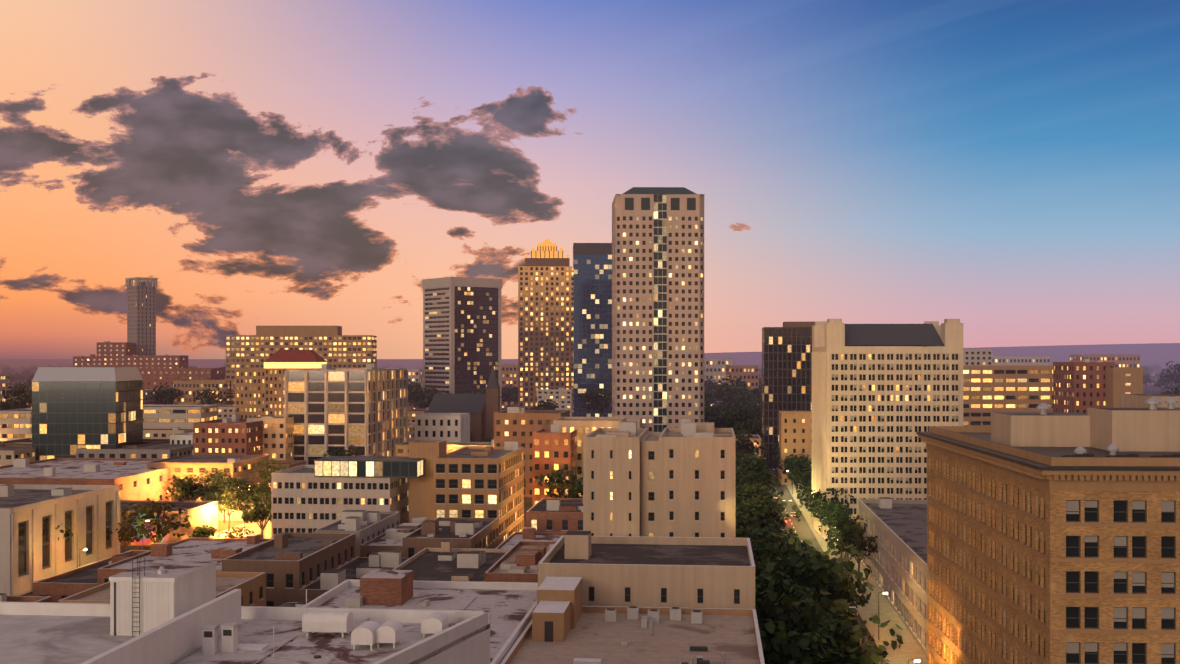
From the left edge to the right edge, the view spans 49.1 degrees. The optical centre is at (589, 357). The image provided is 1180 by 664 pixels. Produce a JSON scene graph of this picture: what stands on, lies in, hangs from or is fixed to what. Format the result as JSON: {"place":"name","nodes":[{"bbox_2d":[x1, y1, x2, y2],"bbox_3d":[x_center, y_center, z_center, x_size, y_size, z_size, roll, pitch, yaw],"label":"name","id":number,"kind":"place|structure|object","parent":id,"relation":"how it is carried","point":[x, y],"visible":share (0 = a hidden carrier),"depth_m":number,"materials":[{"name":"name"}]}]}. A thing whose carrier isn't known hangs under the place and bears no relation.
{"place":"outdoors","nodes":[
{"label":"outdoors","id":0,"kind":"place"},
{"bbox_2d":[97,342,135,366],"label":"brick block","id":1,"kind":"structure","parent":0,"point":[111,354],"depth_m":1235.94,"materials":[{"name":"red brick"}]},
{"bbox_2d":[126,354,187,367],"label":"brick block","id":2,"kind":"structure","parent":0,"point":[158,361],"depth_m":1217.29,"materials":[{"name":"red brick"}]},
{"bbox_2d":[143,405,217,427],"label":"building","id":3,"kind":"structure","parent":0,"point":[172,416],"depth_m":692.58,"materials":[{"name":"concrete"}]},
{"bbox_2d":[173,380,233,405],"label":"block","id":4,"kind":"structure","parent":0,"point":[188,388],"depth_m":990.36,"materials":[{"name":"beige concrete"}]},
{"bbox_2d":[193,416,262,454],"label":"brick building","id":5,"kind":"structure","parent":0,"point":[227,435],"depth_m":483.44,"materials":[{"name":"red brick"}]},
{"bbox_2d":[236,368,264,418],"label":"building","id":6,"kind":"structure","parent":0,"point":[250,392],"depth_m":723.35,"materials":[{"name":"beige concrete"}]},
{"bbox_2d":[247,415,293,459],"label":"tan block","id":7,"kind":"structure","parent":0,"point":[277,439],"depth_m":499.10,"materials":[{"name":"beige concrete"}]},
{"bbox_2d":[264,350,326,415],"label":"building","id":8,"kind":"structure","parent":0,"point":[278,363],"depth_m":713.89,"materials":[{"name":"beige stone"}]},
{"bbox_2d":[226,326,376,405],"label":"building","id":9,"kind":"structure","parent":0,"point":[333,346],"depth_m":993.03,"materials":[{"name":"beige concrete"}]},
{"bbox_2d":[426,366,499,441],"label":"church","id":10,"kind":"structure","parent":0,"point":[481,409],"depth_m":637.14,"materials":[{"name":"grey stone"}]},
{"bbox_2d":[501,364,517,404],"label":"block","id":11,"kind":"structure","parent":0,"point":[509,373],"depth_m":1396.60,"materials":[{"name":"beige stone"}]},
{"bbox_2d":[120,434,926,663],"bbox_3d":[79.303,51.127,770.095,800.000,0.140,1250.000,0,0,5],"label":"street","id":12,"kind":"structure","parent":0,"point":[910,647],"depth_m":264.97,"materials":[{"name":"grey asphalt"}]},
{"bbox_2d":[409,440,446,524],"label":"lift shaft","id":13,"kind":"object","parent":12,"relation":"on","point":[421,500],"visible":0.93,"depth_m":343.13,"materials":[{"name":"brown concrete"}]},
{"bbox_2d":[724,406,761,434],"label":"tree","id":14,"kind":"object","parent":12,"relation":"on","point":[738,415],"visible":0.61,"depth_m":636.03,"materials":[{"name":"green plant"}]},
{"bbox_2d":[735,435,764,457],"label":"tree","id":15,"kind":"object","parent":12,"relation":"on","point":[742,443],"visible":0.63,"depth_m":533.77,"materials":[{"name":"green plant"}]},
{"bbox_2d":[735,452,782,487],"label":"tree","id":16,"kind":"object","parent":12,"relation":"on","point":[761,468],"visible":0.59,"depth_m":411.45,"materials":[{"name":"green plant"}]},
{"bbox_2d":[735,479,783,511],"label":"tree","id":17,"kind":"object","parent":12,"relation":"on","point":[755,489],"visible":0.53,"depth_m":357.11,"materials":[{"name":"green plant"}]},
{"bbox_2d":[737,494,801,533],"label":"tree","id":18,"kind":"object","parent":12,"relation":"on","point":[772,510],"visible":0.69,"depth_m":313.98,"materials":[{"name":"green plant"}]},
{"bbox_2d":[736,525,803,552],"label":"tree","id":19,"kind":"object","parent":12,"relation":"on","point":[799,543],"visible":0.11,"depth_m":266.30,"materials":[{"name":"green plant"}]},
{"bbox_2d":[755,575,796,606],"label":"tree","id":20,"kind":"object","parent":12,"relation":"on","point":[768,578],"visible":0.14,"depth_m":202.89,"materials":[{"name":"green plant"}]},
{"bbox_2d":[758,532,815,585],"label":"tree","id":21,"kind":"object","parent":12,"relation":"on","point":[785,551],"visible":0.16,"depth_m":229.17,"materials":[{"name":"green plant"}]},
{"bbox_2d":[760,612,839,663],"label":"tree","id":22,"kind":"object","parent":12,"relation":"on","point":[799,636],"visible":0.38,"depth_m":170.17,"materials":[{"name":"green plant"}]},
{"bbox_2d":[776,585,826,613],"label":"tree","id":23,"kind":"object","parent":12,"relation":"on","point":[815,597],"visible":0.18,"depth_m":193.00,"materials":[{"name":"green plant"}]},
{"bbox_2d":[755,546,866,607],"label":"tree","id":24,"kind":"object","parent":12,"relation":"on","point":[832,582],"visible":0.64,"depth_m":203.68,"materials":[{"name":"green plant"}]},
{"bbox_2d":[776,591,859,656],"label":"tree","id":25,"kind":"object","parent":12,"relation":"on","point":[836,609],"visible":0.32,"depth_m":183.10,"materials":[{"name":"green plant"}]},
{"bbox_2d":[774,544,874,615],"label":"tree","id":26,"kind":"object","parent":12,"relation":"on","point":[861,600],"visible":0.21,"depth_m":210.75,"materials":[{"name":"green plant"}]},
{"bbox_2d":[812,613,902,663],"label":"tree","id":27,"kind":"object","parent":12,"relation":"on","point":[855,653],"visible":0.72,"depth_m":175.87,"materials":[{"name":"green plant"}]},
{"bbox_2d":[553,417,625,496],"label":"building","id":28,"kind":"structure","parent":0,"point":[583,426],"depth_m":418.30,"materials":[{"name":"beige concrete"}]},
{"bbox_2d":[0,343,1179,371],"bbox_3d":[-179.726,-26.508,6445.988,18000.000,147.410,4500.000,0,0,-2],"label":"horizon hills","id":29,"kind":"structure","parent":0,"point":[1158,353],"depth_m":5070.12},
{"bbox_2d":[0,359,1179,595],"bbox_3d":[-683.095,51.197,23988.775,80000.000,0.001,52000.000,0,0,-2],"label":"ground","id":30,"kind":"structure","parent":0,"point":[1152,389],"depth_m":1904.62,"materials":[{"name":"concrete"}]},
{"bbox_2d":[0,408,31,440],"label":"building","id":31,"kind":"structure","parent":30,"relation":"on","point":[15,424],"depth_m":630.86,"materials":[{"name":"concrete"}]},
{"bbox_2d":[1,382,31,408],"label":"tree","id":32,"kind":"object","parent":30,"relation":"on","point":[18,392],"visible":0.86,"depth_m":923.38,"materials":[{"name":"green plant"}]},
{"bbox_2d":[0,442,35,465],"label":"building","id":33,"kind":"structure","parent":30,"relation":"on","point":[14,453],"depth_m":503.51,"materials":[{"name":"grey concrete"}]},
{"bbox_2d":[0,596,51,601],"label":"building","id":34,"kind":"structure","parent":30,"relation":"on","point":[25,598],"depth_m":209.69,"materials":[{"name":"red brick"}]},
{"bbox_2d":[0,481,119,595],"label":"stone hall","id":35,"kind":"structure","parent":30,"relation":"on","point":[33,548],"depth_m":296.11,"materials":[{"name":"stone"}]},
{"bbox_2d":[0,438,169,457],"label":"dark flat block","id":36,"kind":"structure","parent":30,"relation":"on","point":[2,444],"depth_m":544.24,"materials":[{"name":"grey concrete"}]},
{"bbox_2d":[32,367,142,460],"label":"glass office","id":37,"kind":"structure","parent":30,"relation":"on","point":[74,409],"depth_m":513.09,"materials":[{"name":"black glass"}]},
{"bbox_2d":[0,455,178,500],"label":"building","id":38,"kind":"structure","parent":30,"relation":"on","point":[134,478],"depth_m":429.83,"materials":[{"name":"grey concrete"}]},
{"bbox_2d":[33,546,161,602],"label":"block","id":39,"kind":"structure","parent":30,"relation":"on","point":[70,582],"depth_m":233.22,"materials":[{"name":"red brick"}]},
{"bbox_2d":[109,521,142,551],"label":"tree","id":40,"kind":"object","parent":30,"relation":"on","point":[121,536],"visible":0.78,"depth_m":323.27,"materials":[{"name":"green plant"}]},
{"bbox_2d":[76,441,192,458],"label":"building","id":41,"kind":"structure","parent":30,"relation":"on","point":[165,450],"depth_m":504.12,"materials":[{"name":"concrete"}]},
{"bbox_2d":[125,277,157,354],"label":"slim tower","id":42,"kind":"structure","parent":30,"relation":"on","point":[141,314],"depth_m":1279.57,"materials":[{"name":"concrete"}]},
{"bbox_2d":[120,495,191,545],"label":"tree","id":43,"kind":"object","parent":30,"relation":"on","point":[148,510],"visible":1,"depth_m":308.93,"materials":[{"name":"green plant"}]},
{"bbox_2d":[58,572,265,606],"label":"block","id":44,"kind":"structure","parent":30,"relation":"on","point":[251,586],"depth_m":197.37,"materials":[{"name":"brown concrete"}]},
{"bbox_2d":[150,383,180,404],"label":"tree","id":45,"kind":"object","parent":30,"relation":"on","point":[169,395],"visible":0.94,"depth_m":986.70,"materials":[{"name":"green plant"}]},
{"bbox_2d":[143,426,192,438],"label":"building","id":46,"kind":"structure","parent":30,"relation":"on","point":[151,432],"depth_m":637.94,"materials":[{"name":"grey concrete"}]},
{"bbox_2d":[120,500,217,545],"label":"mural shed","id":47,"kind":"structure","parent":30,"relation":"on","point":[205,513],"depth_m":358.98,"materials":[{"name":"brown stone"}]},
{"bbox_2d":[138,366,224,403],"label":"brick block","id":48,"kind":"structure","parent":30,"relation":"on","point":[152,378],"depth_m":1088.93,"materials":[{"name":"brown brick"}]},
{"bbox_2d":[163,474,202,500],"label":"tree","id":49,"kind":"object","parent":30,"relation":"on","point":[185,484],"visible":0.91,"depth_m":398.25,"materials":[{"name":"green plant"}]},
{"bbox_2d":[97,532,270,585],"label":"block","id":50,"kind":"structure","parent":30,"relation":"on","point":[218,547],"depth_m":253.21,"materials":[{"name":"grey concrete"}]},
{"bbox_2d":[147,452,268,507],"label":"building","id":51,"kind":"structure","parent":30,"relation":"on","point":[240,466],"depth_m":446.23,"materials":[{"name":"beige concrete"}]},
{"bbox_2d":[192,386,223,404],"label":"tree","id":52,"kind":"object","parent":30,"relation":"on","point":[210,400],"visible":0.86,"depth_m":977.16,"materials":[{"name":"green plant"}]},
{"bbox_2d":[190,477,236,507],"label":"tree","id":53,"kind":"object","parent":30,"relation":"on","point":[209,495],"visible":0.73,"depth_m":385.68,"materials":[{"name":"green plant"}]},
{"bbox_2d":[209,498,270,538],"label":"building","id":54,"kind":"structure","parent":30,"relation":"on","point":[255,528],"depth_m":391.61,"materials":[{"name":"white paint"}]},
{"bbox_2d":[212,488,244,530],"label":"tree","id":55,"kind":"object","parent":54,"relation":"on","point":[228,500],"visible":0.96,"depth_m":380.84,"materials":[{"name":"green plant"}]},
{"bbox_2d":[240,492,274,538],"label":"tree","id":56,"kind":"object","parent":54,"relation":"on","point":[254,513],"visible":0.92,"depth_m":340.47,"materials":[{"name":"green plant"}]},
{"bbox_2d":[252,459,286,485],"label":"tree","id":57,"kind":"object","parent":54,"relation":"on","point":[265,475],"visible":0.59,"depth_m":445.25,"materials":[{"name":"green plant"}]},
{"bbox_2d":[0,589,489,663],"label":"roof block","id":58,"kind":"structure","parent":30,"relation":"on","point":[227,628],"depth_m":78.12,"materials":[{"name":"white paint"}]},
{"bbox_2d":[109,556,216,636],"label":"plant room","id":59,"kind":"object","parent":58,"relation":"on","point":[144,597],"visible":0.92,"depth_m":79.88,"materials":[{"name":"white paint"}]},
{"bbox_2d":[222,533,354,606],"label":"block","id":60,"kind":"structure","parent":30,"relation":"on","point":[290,564],"depth_m":232.19,"materials":[{"name":"brown stone"}]},
{"bbox_2d":[271,465,408,538],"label":"office building","id":61,"kind":"structure","parent":30,"relation":"on","point":[304,499],"depth_m":337.97,"materials":[{"name":"concrete"}]},
{"bbox_2d":[314,456,423,477],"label":"glass penthouse","id":62,"kind":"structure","parent":61,"relation":"on","point":[373,466],"depth_m":336.40,"materials":[{"name":"glass"}]},
{"bbox_2d":[284,364,407,464],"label":"framed office","id":63,"kind":"structure","parent":30,"relation":"on","point":[363,408],"depth_m":507.81,"materials":[{"name":"concrete"}]},
{"bbox_2d":[299,555,408,601],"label":"block","id":64,"kind":"structure","parent":30,"relation":"on","point":[357,568],"depth_m":238.89,"materials":[{"name":"grey concrete"}]},
{"bbox_2d":[314,510,399,557],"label":"block","id":65,"kind":"structure","parent":30,"relation":"on","point":[364,526],"depth_m":282.16,"materials":[{"name":"concrete"}]},
{"bbox_2d":[360,523,423,557],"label":"block","id":66,"kind":"structure","parent":30,"relation":"on","point":[389,542],"depth_m":273.55,"materials":[{"name":"grey concrete"}]},
{"bbox_2d":[302,570,537,663],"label":"white roof block","id":67,"kind":"structure","parent":30,"relation":"on","point":[510,606],"depth_m":152.75,"materials":[{"name":"white concrete"}]},
{"bbox_2d":[415,413,469,441],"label":"building","id":68,"kind":"structure","parent":30,"relation":"on","point":[451,427],"depth_m":572.03,"materials":[{"name":"paint"}]},
{"bbox_2d":[395,436,493,455],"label":"building","id":69,"kind":"structure","parent":30,"relation":"on","point":[401,449],"depth_m":530.39,"materials":[{"name":"concrete"}]},
{"bbox_2d":[392,544,508,581],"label":"block","id":70,"kind":"structure","parent":30,"relation":"on","point":[444,562],"depth_m":245.50,"materials":[{"name":"grey concrete"}]},
{"bbox_2d":[403,517,498,557],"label":"block","id":71,"kind":"structure","parent":30,"relation":"on","point":[454,531],"depth_m":278.09,"materials":[{"name":"grey concrete"}]},
{"bbox_2d":[422,277,501,410],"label":"skyscraper","id":72,"kind":"structure","parent":30,"relation":"on","point":[461,335],"depth_m":1111.18,"materials":[{"name":"concrete"}]},
{"bbox_2d":[434,443,523,544],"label":"office building","id":73,"kind":"structure","parent":30,"relation":"on","point":[477,482],"depth_m":339.63,"materials":[{"name":"beige concrete"}]},
{"bbox_2d":[484,541,555,582],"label":"block","id":74,"kind":"structure","parent":30,"relation":"on","point":[518,561],"depth_m":234.69,"materials":[{"name":"red brick"}]},
{"bbox_2d":[495,532,565,548],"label":"block","id":75,"kind":"structure","parent":30,"relation":"on","point":[511,540],"depth_m":292.64,"materials":[{"name":"grey concrete"}]},
{"bbox_2d":[494,410,569,496],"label":"building","id":76,"kind":"structure","parent":30,"relation":"on","point":[515,428],"depth_m":474.41,"materials":[{"name":"concrete"}]},
{"bbox_2d":[518,238,575,409],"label":"skyscraper","id":77,"kind":"structure","parent":30,"relation":"on","point":[545,317],"depth_m":1027.89,"materials":[{"name":"beige concrete"}]},
{"bbox_2d":[526,496,582,532],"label":"block","id":78,"kind":"structure","parent":30,"relation":"on","point":[552,514],"depth_m":303.76,"materials":[{"name":"red brick"}]},
{"bbox_2d":[532,428,576,505],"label":"building","id":79,"kind":"structure","parent":30,"relation":"on","point":[549,448],"depth_m":401.80,"materials":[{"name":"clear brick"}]},
{"bbox_2d":[537,389,573,416],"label":"building","id":80,"kind":"structure","parent":30,"relation":"on","point":[563,399],"depth_m":1011.48,"materials":[{"name":"concrete"}]},
{"bbox_2d":[537,465,582,497],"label":"tree","id":81,"kind":"object","parent":30,"relation":"on","point":[559,481],"visible":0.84,"depth_m":395.00,"materials":[{"name":"green plant"}]},
{"bbox_2d":[573,243,611,416],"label":"skyscraper","id":82,"kind":"structure","parent":30,"relation":"on","point":[592,284],"depth_m":1009.00,"materials":[{"name":"blue glass"}]},
{"bbox_2d":[578,388,609,416],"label":"tree","id":83,"kind":"object","parent":30,"relation":"on","point":[587,398],"visible":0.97,"depth_m":920.49,"materials":[{"name":"green plant"}]},
{"bbox_2d":[583,426,647,535],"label":"building wing","id":84,"kind":"structure","parent":30,"relation":"on","point":[612,481],"depth_m":226.03,"materials":[{"name":"beige stone"}]},
{"bbox_2d":[500,576,764,663],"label":"flat-roofed building","id":85,"kind":"structure","parent":30,"relation":"on","point":[564,626],"depth_m":135.63,"materials":[{"name":"grey concrete"}]},
{"bbox_2d":[538,531,754,608],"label":"dark roof block","id":86,"kind":"structure","parent":30,"relation":"on","point":[689,572],"depth_m":151.31,"materials":[{"name":"beige concrete"}]},
{"bbox_2d":[641,433,666,536],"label":"building section","id":87,"kind":"object","parent":30,"relation":"on","point":[649,484],"visible":0.38,"depth_m":227.88,"materials":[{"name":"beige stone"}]},
{"bbox_2d":[612,187,704,432],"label":"skyscraper","id":88,"kind":"structure","parent":30,"relation":"on","point":[657,309],"depth_m":614.02,"materials":[{"name":"beige concrete"}]},
{"bbox_2d":[659,425,735,537],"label":"building wing","id":89,"kind":"structure","parent":30,"relation":"on","point":[697,498],"depth_m":226.71,"materials":[{"name":"beige stone"}]},
{"bbox_2d":[704,358,732,389],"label":"block","id":90,"kind":"structure","parent":30,"relation":"on","point":[714,368],"depth_m":1503.35,"materials":[{"name":"concrete"}]},
{"bbox_2d":[726,365,758,399],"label":"block","id":91,"kind":"structure","parent":30,"relation":"on","point":[749,374],"depth_m":1303.70,"materials":[{"name":"beige concrete"}]},
{"bbox_2d":[755,584,820,662],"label":"tree","id":92,"kind":"object","parent":30,"relation":"on","point":[769,603],"visible":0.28,"depth_m":169.83,"materials":[{"name":"green plant"}]},
{"bbox_2d":[762,322,814,467],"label":"office tower","id":93,"kind":"structure","parent":30,"relation":"on","point":[787,366],"depth_m":600.35,"materials":[{"name":"grey"}]},
{"bbox_2d":[758,618,828,663],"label":"tree","id":94,"kind":"object","parent":30,"relation":"on","point":[787,655],"visible":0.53,"depth_m":159.65,"materials":[{"name":"green plant"}]},
{"bbox_2d":[779,411,811,484],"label":"tan annex","id":95,"kind":"object","parent":30,"relation":"on","point":[795,432],"visible":0.52,"depth_m":520.49,"materials":[{"name":"concrete"}]},
{"bbox_2d":[807,488,853,518],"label":"tree","id":96,"kind":"object","parent":30,"relation":"on","point":[824,498],"visible":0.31,"depth_m":357.73,"materials":[{"name":"green plant"}]},
{"bbox_2d":[810,498,854,538],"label":"tree","id":97,"kind":"object","parent":30,"relation":"on","point":[830,509],"visible":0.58,"depth_m":346.92,"materials":[{"name":"green plant"}]},
{"bbox_2d":[818,503,854,556],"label":"tree","id":98,"kind":"object","parent":30,"relation":"on","point":[833,514],"visible":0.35,"depth_m":320.84,"materials":[{"name":"green plant"}]},
{"bbox_2d":[827,521,877,579],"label":"tree","id":99,"kind":"object","parent":30,"relation":"on","point":[851,531],"visible":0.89,"depth_m":290.56,"materials":[{"name":"green plant"}]},
{"bbox_2d":[812,319,962,540],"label":"art deco tower","id":100,"kind":"structure","parent":30,"relation":"on","point":[882,394],"depth_m":360.17,"materials":[{"name":"beige concrete"}]},
{"bbox_2d":[858,499,926,654],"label":"shop row","id":101,"kind":"object","parent":30,"relation":"on","point":[897,563],"visible":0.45,"depth_m":266.68,"materials":[{"name":"concrete"}]},
{"bbox_2d":[963,349,991,365],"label":"building","id":102,"kind":"structure","parent":30,"relation":"on","point":[972,357],"depth_m":1007.59,"materials":[{"name":"concrete"}]},
{"bbox_2d":[963,365,1052,426],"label":"long office","id":103,"kind":"structure","parent":30,"relation":"on","point":[988,390],"depth_m":765.92,"materials":[{"name":"beige concrete"}]},
{"bbox_2d":[992,356,1049,364],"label":"block","id":104,"kind":"structure","parent":30,"relation":"on","point":[1020,360],"depth_m":1614.64,"materials":[{"name":"concrete"}]},
{"bbox_2d":[916,426,1179,663],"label":"tan brick building","id":105,"kind":"structure","parent":30,"relation":"on","point":[1043,555],"depth_m":137.21,"materials":[{"name":"brown brick"}]},
{"bbox_2d":[991,394,1179,456],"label":"rooftop penthouse","id":106,"kind":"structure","parent":105,"relation":"on","point":[1143,422],"depth_m":163.49,"materials":[{"name":"beige concrete"}]},
{"bbox_2d":[1053,359,1114,412],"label":"building","id":107,"kind":"structure","parent":30,"relation":"on","point":[1078,386],"depth_m":706.83,"materials":[{"name":"red brick"}]},
{"bbox_2d":[1070,354,1139,367],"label":"block","id":108,"kind":"structure","parent":30,"relation":"on","point":[1126,360],"depth_m":1719.51,"materials":[{"name":"concrete"}]},
{"bbox_2d":[1105,367,1142,407],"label":"building","id":109,"kind":"structure","parent":30,"relation":"on","point":[1123,380],"depth_m":697.20,"materials":[{"name":"beige concrete"}]},
{"bbox_2d":[0,0,1179,358],"label":"sky","id":110,"kind":"structure","parent":0,"point":[1009,170],"materials":[{"name":"blue"}]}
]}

